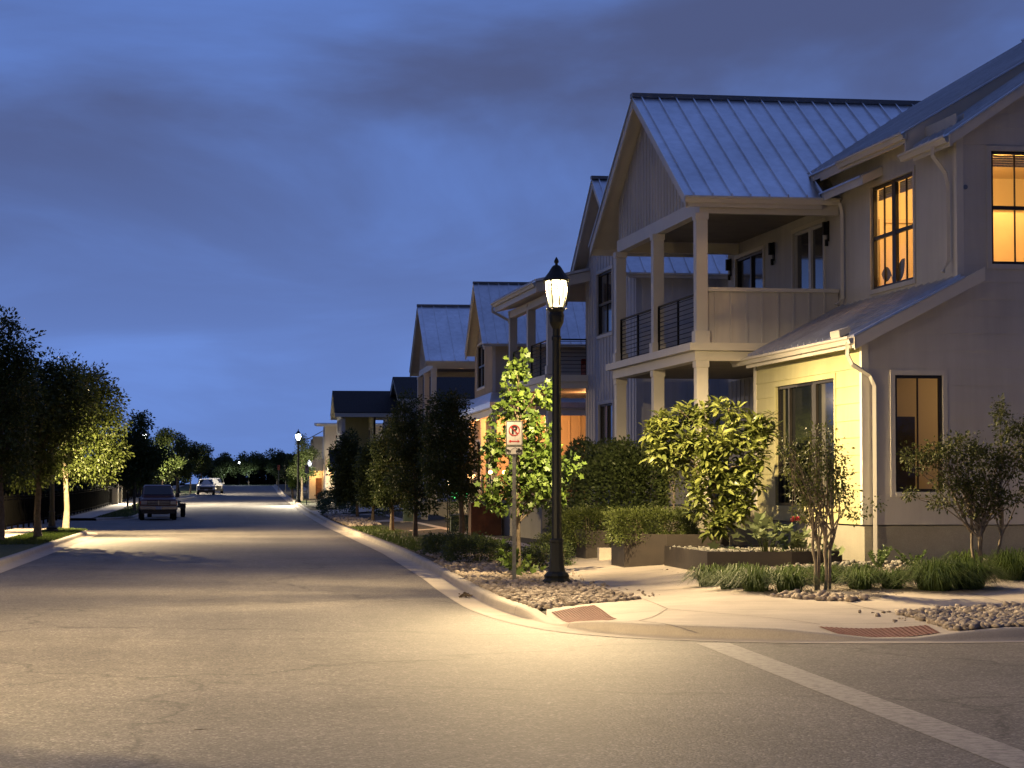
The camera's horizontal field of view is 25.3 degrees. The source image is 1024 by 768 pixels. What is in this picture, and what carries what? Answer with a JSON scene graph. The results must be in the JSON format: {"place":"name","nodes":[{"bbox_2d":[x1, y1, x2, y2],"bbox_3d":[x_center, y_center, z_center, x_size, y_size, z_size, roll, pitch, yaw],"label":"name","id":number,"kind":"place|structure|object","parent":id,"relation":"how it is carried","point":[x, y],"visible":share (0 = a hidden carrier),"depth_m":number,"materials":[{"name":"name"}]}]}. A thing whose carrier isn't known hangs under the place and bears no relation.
{"place":"outdoors","nodes":[
{"label":"outdoors","id":0,"kind":"place"},
{"bbox_2d":[5,528,44,537],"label":"pavement","id":1,"kind":"structure","parent":0,"point":[13,532],"depth_m":88.33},
{"bbox_2d":[0,533,75,557],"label":"lawn ground","id":2,"kind":"structure","parent":0,"point":[7,550],"depth_m":65.30,"materials":[{"name":"green plant"}]},
{"bbox_2d":[0,305,50,539],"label":"street tree","id":3,"kind":"object","parent":2,"relation":"on","point":[13,416],"visible":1,"depth_m":72.44,"materials":[{"name":"green plant"}]},
{"bbox_2d":[0,527,87,544],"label":"lawn grass","id":4,"kind":"structure","parent":2,"relation":"on","point":[29,538],"depth_m":76.57,"materials":[{"name":"plant"}]},
{"bbox_2d":[45,452,57,531],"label":"street lamp","id":5,"kind":"object","parent":2,"relation":"on","point":[51,526],"visible":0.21,"depth_m":87.03,"materials":[{"name":"metal"}]},
{"bbox_2d":[5,347,108,536],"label":"street tree","id":6,"kind":"object","parent":2,"relation":"on","point":[55,420],"visible":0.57,"depth_m":77.55,"materials":[{"name":"green plant"}]},
{"bbox_2d":[55,358,134,527],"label":"street tree","id":7,"kind":"object","parent":2,"relation":"on","point":[102,452],"visible":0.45,"depth_m":93.62,"materials":[{"name":"green plant"}]},
{"bbox_2d":[61,503,131,517],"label":"verge","id":8,"kind":"structure","parent":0,"point":[93,510],"depth_m":143.10,"materials":[{"name":"plant"}]},
{"bbox_2d":[3,456,113,495],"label":"thicket","id":9,"kind":"object","parent":8,"relation":"on","point":[58,488],"visible":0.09,"depth_m":145.30,"materials":[{"name":"green plant"}]},
{"bbox_2d":[70,502,137,517],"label":"pavement","id":10,"kind":"structure","parent":0,"point":[105,510],"depth_m":141.96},
{"bbox_2d":[173,485,196,496],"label":"lawn ground","id":11,"kind":"structure","parent":0,"point":[185,490],"depth_m":261.97,"materials":[{"name":"green plant"}]},
{"bbox_2d":[171,431,195,492],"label":"street tree","id":12,"kind":"object","parent":11,"relation":"on","point":[181,446],"visible":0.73,"depth_m":213.25,"materials":[{"name":"green plant"}]},
{"bbox_2d":[178,440,207,492],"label":"street tree","id":13,"kind":"object","parent":11,"relation":"on","point":[195,456],"visible":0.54,"depth_m":236.83,"materials":[{"name":"green plant"}]},
{"bbox_2d":[188,443,214,478],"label":"street tree","id":14,"kind":"object","parent":11,"relation":"on","point":[207,463],"visible":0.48,"depth_m":269.16,"materials":[{"name":"green plant"}]},
{"bbox_2d":[290,496,316,506],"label":"lawn ground","id":15,"kind":"structure","parent":0,"point":[303,502],"depth_m":177.95,"materials":[{"name":"green plant"}]},
{"bbox_2d":[286,459,303,497],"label":"street tree","id":16,"kind":"object","parent":15,"relation":"on","point":[292,483],"visible":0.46,"depth_m":201.68,"materials":[{"name":"green plant"}]},
{"bbox_2d":[286,433,320,500],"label":"street tree","id":17,"kind":"object","parent":15,"relation":"on","point":[307,455],"visible":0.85,"depth_m":187.02,"materials":[{"name":"green plant"}]},
{"bbox_2d":[351,525,439,551],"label":"lawn ground","id":18,"kind":"structure","parent":0,"point":[391,541],"depth_m":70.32,"materials":[{"name":"green plant"}]},
{"bbox_2d":[381,387,442,536],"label":"verge tree","id":19,"kind":"object","parent":18,"relation":"on","point":[403,451],"visible":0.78,"depth_m":76.86,"materials":[{"name":"green plant"}]},
{"bbox_2d":[277,483,542,552],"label":"verge","id":20,"kind":"structure","parent":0,"point":[406,526],"depth_m":98.75,"materials":[{"name":"plant"}]},
{"bbox_2d":[317,495,355,514],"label":"bush","id":21,"kind":"object","parent":20,"relation":"on","point":[326,502],"visible":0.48,"depth_m":128.70,"materials":[{"name":"green plant"}]},
{"bbox_2d":[326,427,365,516],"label":"verge tree","id":22,"kind":"object","parent":20,"relation":"on","point":[343,476],"visible":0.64,"depth_m":118.97,"materials":[{"name":"green plant"}]},
{"bbox_2d":[323,513,382,526],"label":"verge stones","id":23,"kind":"object","parent":20,"relation":"on","point":[349,519],"visible":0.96,"depth_m":109.14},
{"bbox_2d":[351,437,389,520],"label":"verge tree","id":24,"kind":"object","parent":20,"relation":"on","point":[364,488],"visible":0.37,"depth_m":107.12,"materials":[{"name":"green plant"}]},
{"bbox_2d":[363,416,418,529],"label":"verge tree","id":25,"kind":"object","parent":20,"relation":"on","point":[382,498],"visible":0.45,"depth_m":87.82,"materials":[{"name":"green plant"}]},
{"bbox_2d":[328,377,474,500],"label":"dark roof house","id":26,"kind":"structure","parent":20,"relation":"on","point":[360,412],"depth_m":164.08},
{"bbox_2d":[409,304,474,519],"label":"house","id":27,"kind":"structure","parent":20,"relation":"on","point":[439,340],"depth_m":109.17,"materials":[{"name":"metal"}]},
{"bbox_2d":[443,492,501,533],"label":"bush","id":28,"kind":"object","parent":20,"relation":"on","point":[476,499],"visible":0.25,"depth_m":79.51,"materials":[{"name":"green plant"}]},
{"bbox_2d":[468,503,500,535],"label":"rusty planter","id":29,"kind":"object","parent":20,"relation":"on","point":[488,522],"visible":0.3,"depth_m":74.15,"materials":[{"name":"orange metal"}]},
{"bbox_2d":[456,281,585,527],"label":"porch house","id":30,"kind":"structure","parent":20,"relation":"on","point":[487,343],"depth_m":89.53,"materials":[{"name":"beige paint"}]},
{"bbox_2d":[477,342,484,390],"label":"window","id":31,"kind":"structure","parent":30,"relation":"in","point":[480,351],"depth_m":93.81,"materials":[{"name":"black glass"}]},
{"bbox_2d":[490,176,728,538],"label":"white house","id":32,"kind":"structure","parent":20,"relation":"on","point":[591,283],"depth_m":65.54,"materials":[{"name":"paint"}]},
{"bbox_2d":[596,265,612,339],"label":"window","id":33,"kind":"structure","parent":32,"relation":"in","point":[605,280],"depth_m":65.65,"materials":[{"name":"black glass"}]},
{"bbox_2d":[597,399,613,443],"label":"window","id":34,"kind":"structure","parent":32,"relation":"in","point":[606,420],"depth_m":65.40,"materials":[{"name":"black glass"}]},
{"bbox_2d":[296,487,529,548],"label":"pavement","id":35,"kind":"structure","parent":0,"point":[396,519],"depth_m":95.46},
{"bbox_2d":[413,388,484,538],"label":"verge tree","id":36,"kind":"object","parent":35,"relation":"on","point":[453,466],"visible":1,"depth_m":69.79,"materials":[{"name":"green plant"}]},
{"bbox_2d":[416,553,546,614],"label":"verge","id":37,"kind":"structure","parent":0,"point":[544,611],"depth_m":54.43,"materials":[{"name":"concrete"}]},
{"bbox_2d":[416,530,491,555],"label":"bush","id":38,"kind":"object","parent":37,"relation":"on","point":[431,545],"visible":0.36,"depth_m":57.11,"materials":[{"name":"green plant"}]},
{"bbox_2d":[521,539,576,565],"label":"bush","id":39,"kind":"object","parent":37,"relation":"on","point":[544,548],"visible":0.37,"depth_m":48.48,"materials":[{"name":"green plant"}]},
{"bbox_2d":[534,530,577,558],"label":"bush","id":40,"kind":"object","parent":37,"relation":"on","point":[546,537],"visible":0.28,"depth_m":52.52,"materials":[{"name":"green plant"}]},
{"bbox_2d":[502,596,638,609],"bbox_3d":[0.214,3.641,42.328,2.110,0.044,19.790,0,-3,-6],"label":"rock bed","id":41,"kind":"object","parent":37,"relation":"on","point":[566,605],"visible":0.11,"depth_m":33.40,"materials":[{"name":"stone"}]},
{"bbox_2d":[438,534,511,562],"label":"bush","id":42,"kind":"object","parent":41,"relation":"on","point":[452,548],"visible":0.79,"depth_m":50.73,"materials":[{"name":"green plant"}]},
{"bbox_2d":[506,421,522,579],"bbox_3d":[0.040,2.179,41.288,0.305,3.020,0.047,0,-3,-4],"label":"no parking sign","id":43,"kind":"object","parent":41,"relation":"on","point":[514,438],"visible":1,"depth_m":41.31,"materials":[{"name":"metal"}]},
{"bbox_2d":[503,545,549,568],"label":"bush","id":44,"kind":"object","parent":41,"relation":"on","point":[536,555],"visible":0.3,"depth_m":46.62,"materials":[{"name":"green plant"}]},
{"bbox_2d":[473,347,586,575],"bbox_3d":[0.360,1.543,43.936,2.167,4.517,1.376,0,-3,-7],"label":"young tree","id":45,"kind":"object","parent":41,"relation":"on","point":[527,481],"visible":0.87,"depth_m":43.79,"materials":[{"name":"green plant"}]},
{"bbox_2d":[433,559,640,609],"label":"river stones","id":46,"kind":"object","parent":41,"relation":"on","point":[533,590],"visible":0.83,"depth_m":37.77,"materials":[{"name":"stone"}]},
{"bbox_2d":[543,257,570,583],"bbox_3d":[0.783,0.656,40.025,0.480,5.790,0.480,1,-3,-18],"label":"street lamp","id":47,"kind":"object","parent":41,"relation":"on","point":[556,572],"visible":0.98,"depth_m":39.95,"materials":[{"name":"metal"}]},
{"bbox_2d":[543,434,672,550],"bbox_3d":[2.229,2.732,54.169,1.744,3.136,9.578,0,-3,-9],"label":"tall hedge","id":48,"kind":"object","parent":37,"relation":"on","point":[609,465],"visible":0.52,"depth_m":51.23,"materials":[{"name":"green plant"}]},
{"bbox_2d":[588,38,1023,561],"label":"corner house","id":49,"kind":"structure","parent":37,"relation":"on","point":[812,218],"depth_m":46.33,"materials":[{"name":"beige paint"}]},
{"bbox_2d":[734,245,764,287],"bbox_3d":[5.837,-2.090,55.588,0.136,2.330,2.730,0,-3,-9],"label":"window","id":50,"kind":"structure","parent":49,"relation":"in","point":[750,268],"depth_m":55.58,"materials":[{"name":"glass"}]},
{"bbox_2d":[774,373,836,511],"bbox_3d":[5.758,1.183,44.583,0.136,2.600,4.170,0,-3,-9],"label":"window","id":51,"kind":"structure","parent":49,"relation":"in","point":[801,393],"depth_m":45.09,"materials":[{"name":"brown metal"}]},
{"bbox_2d":[791,217,825,288],"bbox_3d":[6.629,-2.130,50.696,0.136,2.870,2.530,0,-3,-9],"label":"sliding door","id":52,"kind":"structure","parent":49,"relation":"in","point":[809,243],"depth_m":50.74,"materials":[{"name":"glass"}]},
{"bbox_2d":[868,165,915,294],"bbox_3d":[7.596,-3.004,45.079,0.206,2.270,2.760,0,-3,-9],"label":"window","id":53,"kind":"structure","parent":49,"relation":"in","point":[892,191],"depth_m":45.07,"materials":[{"name":"brown metal"}]},
{"bbox_2d":[882,258,904,281],"bbox_3d":[7.678,-1.941,45.948,0.260,1.185,1.370,0,-3,-9],"label":"houseplant","id":54,"kind":"object","parent":49,"relation":"in","point":[901,269],"visible":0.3,"depth_m":45.59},
{"bbox_2d":[878,219,912,285],"bbox_3d":[8.270,-2.347,48.106,1.060,2.270,0.090,0,-3,-9],"label":"inside door","id":55,"kind":"structure","parent":49,"relation":"in","point":[902,236],"depth_m":48.08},
{"bbox_2d":[890,370,948,496],"bbox_3d":[7.346,0.896,41.201,1.080,2.290,0.136,0,-3,-9],"label":"window","id":56,"kind":"structure","parent":49,"relation":"in","point":[941,375],"depth_m":41.18,"materials":[{"name":"brown metal"}]},
{"bbox_2d":[986,145,1023,268],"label":"window","id":57,"kind":"structure","parent":49,"relation":"in","point":[997,153],"depth_m":41.63,"materials":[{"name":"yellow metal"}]},
{"bbox_2d":[0,486,1023,767],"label":"road","id":58,"kind":"structure","parent":0,"point":[250,626],"depth_m":22.45,"materials":[{"name":"asphalt"}]},
{"bbox_2d":[0,530,97,572],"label":"kerb","id":59,"kind":"structure","parent":58,"relation":"on","point":[12,561],"depth_m":64.12,"materials":[{"name":"concrete"}]},
{"bbox_2d":[4,485,136,529],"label":"iron fence","id":60,"kind":"object","parent":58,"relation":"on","point":[19,509],"visible":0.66,"depth_m":119.57,"materials":[{"name":"metal"}]},
{"bbox_2d":[136,485,179,519],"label":"pickup truck","id":61,"kind":"object","parent":58,"relation":"on","point":[157,499],"visible":1,"depth_m":122.45,"materials":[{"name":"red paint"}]},
{"bbox_2d":[151,426,187,484],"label":"street tree","id":62,"kind":"object","parent":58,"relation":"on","point":[168,439],"visible":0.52,"depth_m":183.36,"materials":[{"name":"green plant"}]},
{"bbox_2d":[196,479,215,494],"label":"parked car","id":63,"kind":"object","parent":58,"relation":"on","point":[205,485],"visible":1,"depth_m":234.97,"materials":[{"name":"white metal"}]},
{"bbox_2d":[273,485,1023,642],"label":"kerb","id":64,"kind":"structure","parent":58,"relation":"on","point":[451,585],"depth_m":29.22,"materials":[{"name":"concrete"}]},
{"bbox_2d":[295,429,300,502],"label":"street lamp","id":65,"kind":"object","parent":64,"relation":"on","point":[298,492],"visible":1,"depth_m":179.08,"materials":[{"name":"metal"}]},
{"bbox_2d":[697,643,1023,767],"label":"road marking","id":66,"kind":"object","parent":58,"relation":"on","point":[989,749],"visible":1,"depth_m":19.10,"materials":[{"name":"paint"}]},
{"bbox_2d":[0,0,1023,483],"label":"sky","id":67,"kind":"structure","parent":0,"point":[245,211],"materials":[{"name":"blue"}]},
{"bbox_2d":[495,547,1023,636],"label":"pavement","id":68,"kind":"structure","parent":0,"point":[718,602],"depth_m":33.49,"materials":[{"name":"concrete"}]},
{"bbox_2d":[552,605,616,622],"bbox_3d":[0.990,3.207,31.577,0.741,0.140,2.800,0,-3,-7],"label":"tactile plate","id":69,"kind":"object","parent":68,"relation":"on","point":[588,613],"visible":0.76,"depth_m":31.84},
{"bbox_2d":[597,548,610,560],"bbox_3d":[2.010,3.716,49.469,0.280,0.320,0.280,0,-3,-7],"label":"concrete block","id":70,"kind":"object","parent":68,"relation":"on","point":[603,553],"depth_m":49.33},
{"bbox_2d":[576,529,647,558],"bbox_3d":[2.264,3.673,51.568,1.480,0.740,1.900,0,-3,-7],"label":"steel planter","id":71,"kind":"object","parent":68,"relation":"on","point":[586,551],"visible":0.28,"depth_m":50.80,"materials":[{"name":"metal"}]},
{"bbox_2d":[562,502,618,551],"bbox_3d":[1.748,3.202,51.477,1.570,1.148,1.936,0,-3,-7],"label":"trimmed hedge","id":72,"kind":"object","parent":71,"relation":"in","point":[575,515],"visible":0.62,"depth_m":50.88,"materials":[{"name":"green plant"}]},
{"bbox_2d":[611,532,728,566],"bbox_3d":[3.164,3.404,46.042,2.000,0.780,2.300,0,-3,-7],"label":"steel planter","id":73,"kind":"object","parent":68,"relation":"on","point":[649,551],"visible":0.4,"depth_m":45.13,"materials":[{"name":"metal"}]},
{"bbox_2d":[599,503,703,546],"bbox_3d":[2.817,2.858,46.117,1.965,0.925,2.171,0,-3,-7],"label":"trimmed hedge","id":74,"kind":"object","parent":73,"relation":"in","point":[629,517],"visible":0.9,"depth_m":45.48,"materials":[{"name":"green plant"}]},
{"bbox_2d":[671,563,725,586],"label":"grass clump","id":75,"kind":"object","parent":68,"relation":"on","point":[701,572],"visible":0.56,"depth_m":36.98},
{"bbox_2d":[696,567,745,588],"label":"grass clump","id":76,"kind":"object","parent":68,"relation":"on","point":[718,577],"visible":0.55,"depth_m":35.80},
{"bbox_2d":[712,562,792,591],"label":"grass clump","id":77,"kind":"object","parent":68,"relation":"on","point":[755,578],"visible":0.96,"depth_m":34.94,"materials":[{"name":"plant"}]},
{"bbox_2d":[664,545,841,571],"bbox_3d":[4.473,3.314,42.648,2.504,0.535,4.350,0,-3,-7],"label":"steel planter","id":78,"kind":"object","parent":68,"relation":"on","point":[684,557],"visible":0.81,"depth_m":40.76,"materials":[{"name":"metal"}]},
{"bbox_2d":[638,395,781,543],"bbox_3d":[3.840,1.687,43.767,2.824,3.009,1.300,0,-3,-7],"label":"fruit shrub","id":79,"kind":"object","parent":78,"relation":"on","point":[708,455],"visible":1,"depth_m":43.66,"materials":[{"name":"green plant"}]},
{"bbox_2d":[707,511,835,551],"bbox_3d":[4.688,2.830,41.180,1.988,1.081,1.365,-2,-3,31],"label":"broadleaf plant","id":80,"kind":"object","parent":78,"relation":"in","point":[759,531],"visible":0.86,"depth_m":41.04,"materials":[{"name":"green plant"}]},
{"bbox_2d":[772,524,845,557],"bbox_3d":[5.311,2.990,41.035,1.303,0.947,1.119,0,-3,-7],"label":"broadleaf plant","id":81,"kind":"object","parent":78,"relation":"in","point":[784,540],"visible":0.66,"depth_m":41.01,"materials":[{"name":"green plant"}]},
{"bbox_2d":[753,566,834,591],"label":"grass clump","id":82,"kind":"object","parent":68,"relation":"on","point":[799,578],"visible":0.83,"depth_m":34.80,"materials":[{"name":"plant"}]},
{"bbox_2d":[770,589,868,601],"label":"river stones","id":83,"kind":"object","parent":68,"relation":"on","point":[821,595],"visible":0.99,"depth_m":33.93,"materials":[{"name":"stone"}]},
{"bbox_2d":[826,567,904,589],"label":"grass clump","id":84,"kind":"object","parent":68,"relation":"on","point":[856,580],"visible":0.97,"depth_m":35.36,"materials":[{"name":"plant"}]},
{"bbox_2d":[818,625,939,636],"bbox_3d":[4.585,3.071,28.277,1.420,0.102,0.810,0,-3,-7],"label":"tactile plate","id":85,"kind":"object","parent":68,"relation":"on","point":[899,631],"visible":1,"depth_m":28.31,"materials":[{"name":"concrete"}]},
{"bbox_2d":[868,567,926,588],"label":"grass clump","id":86,"kind":"object","parent":68,"relation":"on","point":[893,583],"visible":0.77,"depth_m":35.49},
{"bbox_2d":[876,556,995,590],"bbox_3d":[6.581,2.959,35.505,2.154,0.554,2.130,0,-3,-7],"label":"grass mound","id":87,"kind":"object","parent":68,"relation":"on","point":[932,575],"depth_m":35.20,"materials":[{"name":"plant"}]},
{"bbox_2d":[909,556,1023,589],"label":"grass mound","id":88,"kind":"object","parent":68,"relation":"on","point":[984,570],"depth_m":35.47,"materials":[{"name":"plant"}]},
{"bbox_2d":[939,549,995,564],"bbox_3d":[7.660,2.981,38.480,1.550,0.408,1.574,0,-3,-7],"label":"grass mound","id":89,"kind":"object","parent":68,"relation":"on","point":[965,555],"depth_m":38.31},
{"bbox_2d":[975,546,1023,580],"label":"grass mound","id":90,"kind":"object","parent":68,"relation":"on","point":[1012,562],"depth_m":36.91,"materials":[{"name":"plant"}]},
{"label":"gravel bed","id":91,"kind":"structure","parent":68,"relation":"on","visible":0},
{"bbox_2d":[658,456,691,530],"bbox_3d":[3.479,2.290,47.893,0.729,1.693,0.852,1,-3,-27],"label":"garden shrub","id":92,"kind":"object","parent":91,"relation":"on","point":[674,479],"visible":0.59,"depth_m":47.84,"materials":[{"name":"green plant"}]},
{"bbox_2d":[804,562,849,581],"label":"grass clump","id":93,"kind":"object","parent":91,"relation":"on","point":[834,571],"visible":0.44,"depth_m":36.43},
{"bbox_2d":[774,418,886,589],"bbox_3d":[4.961,1.908,35.439,1.784,2.804,0.826,0,-3,-7],"label":"crape myrtle","id":94,"kind":"object","parent":91,"relation":"on","point":[819,517],"visible":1,"depth_m":35.36,"materials":[{"name":"green plant"}]},
{"bbox_2d":[835,561,890,573],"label":"grass clump","id":95,"kind":"object","parent":91,"relation":"on","point":[867,566],"visible":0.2,"depth_m":36.61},
{"bbox_2d":[867,545,892,567],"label":"foxtail fern","id":96,"kind":"object","parent":91,"relation":"on","point":[880,555],"visible":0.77,"depth_m":38.93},
{"bbox_2d":[769,558,993,577],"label":"dark stones","id":97,"kind":"object","parent":91,"relation":"on","point":[893,564],"visible":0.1,"depth_m":39.46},
{"bbox_2d":[895,393,1023,564],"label":"crape myrtle","id":98,"kind":"object","parent":91,"relation":"on","point":[967,483],"visible":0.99,"depth_m":38.06,"materials":[{"name":"green plant"}]},
{"bbox_3d":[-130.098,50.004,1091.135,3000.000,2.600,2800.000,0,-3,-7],"label":"ground","id":99,"kind":"structure","parent":0,"visible":0},
{"bbox_2d":[303,423,382,498],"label":"house","id":100,"kind":"structure","parent":99,"relation":"on","point":[317,483],"depth_m":196.78,"materials":[{"name":"beige paint"}]},
{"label":"far bank","id":101,"kind":"structure","parent":0,"visible":0},
{"bbox_2d":[209,452,238,484],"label":"street tree","id":102,"kind":"object","parent":101,"relation":"on","point":[225,465],"visible":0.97,"depth_m":357.86,"materials":[{"name":"green plant"}]},
{"bbox_2d":[174,458,305,485],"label":"wood","id":103,"kind":"object","parent":101,"relation":"on","point":[261,477],"visible":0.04,"depth_m":370.07,"materials":[{"name":"green plant"}]},
{"bbox_2d":[234,451,265,484],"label":"street tree","id":104,"kind":"object","parent":101,"relation":"on","point":[249,467],"visible":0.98,"depth_m":358.06,"materials":[{"name":"green plant"}]},
{"bbox_2d":[262,448,288,484],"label":"street tree","id":105,"kind":"object","parent":101,"relation":"on","point":[272,463],"visible":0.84,"depth_m":357.38,"materials":[{"name":"green plant"}]},
{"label":"lawn ground","id":106,"kind":"structure","parent":0,"visible":0},
{"bbox_2d":[97,503,137,516],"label":"lawn grass","id":107,"kind":"structure","parent":106,"relation":"on","point":[121,512],"depth_m":134.71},
{"bbox_2d":[106,409,175,510],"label":"street tree","id":108,"kind":"object","parent":106,"relation":"on","point":[148,458],"visible":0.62,"depth_m":144.39,"materials":[{"name":"green plant"}]},
{"bbox_2d":[119,428,165,492],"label":"street tree","id":109,"kind":"object","parent":106,"relation":"on","point":[147,479],"visible":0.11,"depth_m":157.07,"materials":[{"name":"green plant"}]},
{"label":"rock bed","id":110,"kind":"structure","parent":0,"visible":0},
{"bbox_2d":[895,600,1023,630],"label":"river stones","id":111,"kind":"object","parent":110,"relation":"on","point":[1013,612],"visible":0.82,"depth_m":30.02,"materials":[{"name":"stone"}]},
{"bbox_2d":[914,614,1023,630],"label":"river stones","id":112,"kind":"object","parent":110,"relation":"on","point":[946,625],"visible":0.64,"depth_m":28.39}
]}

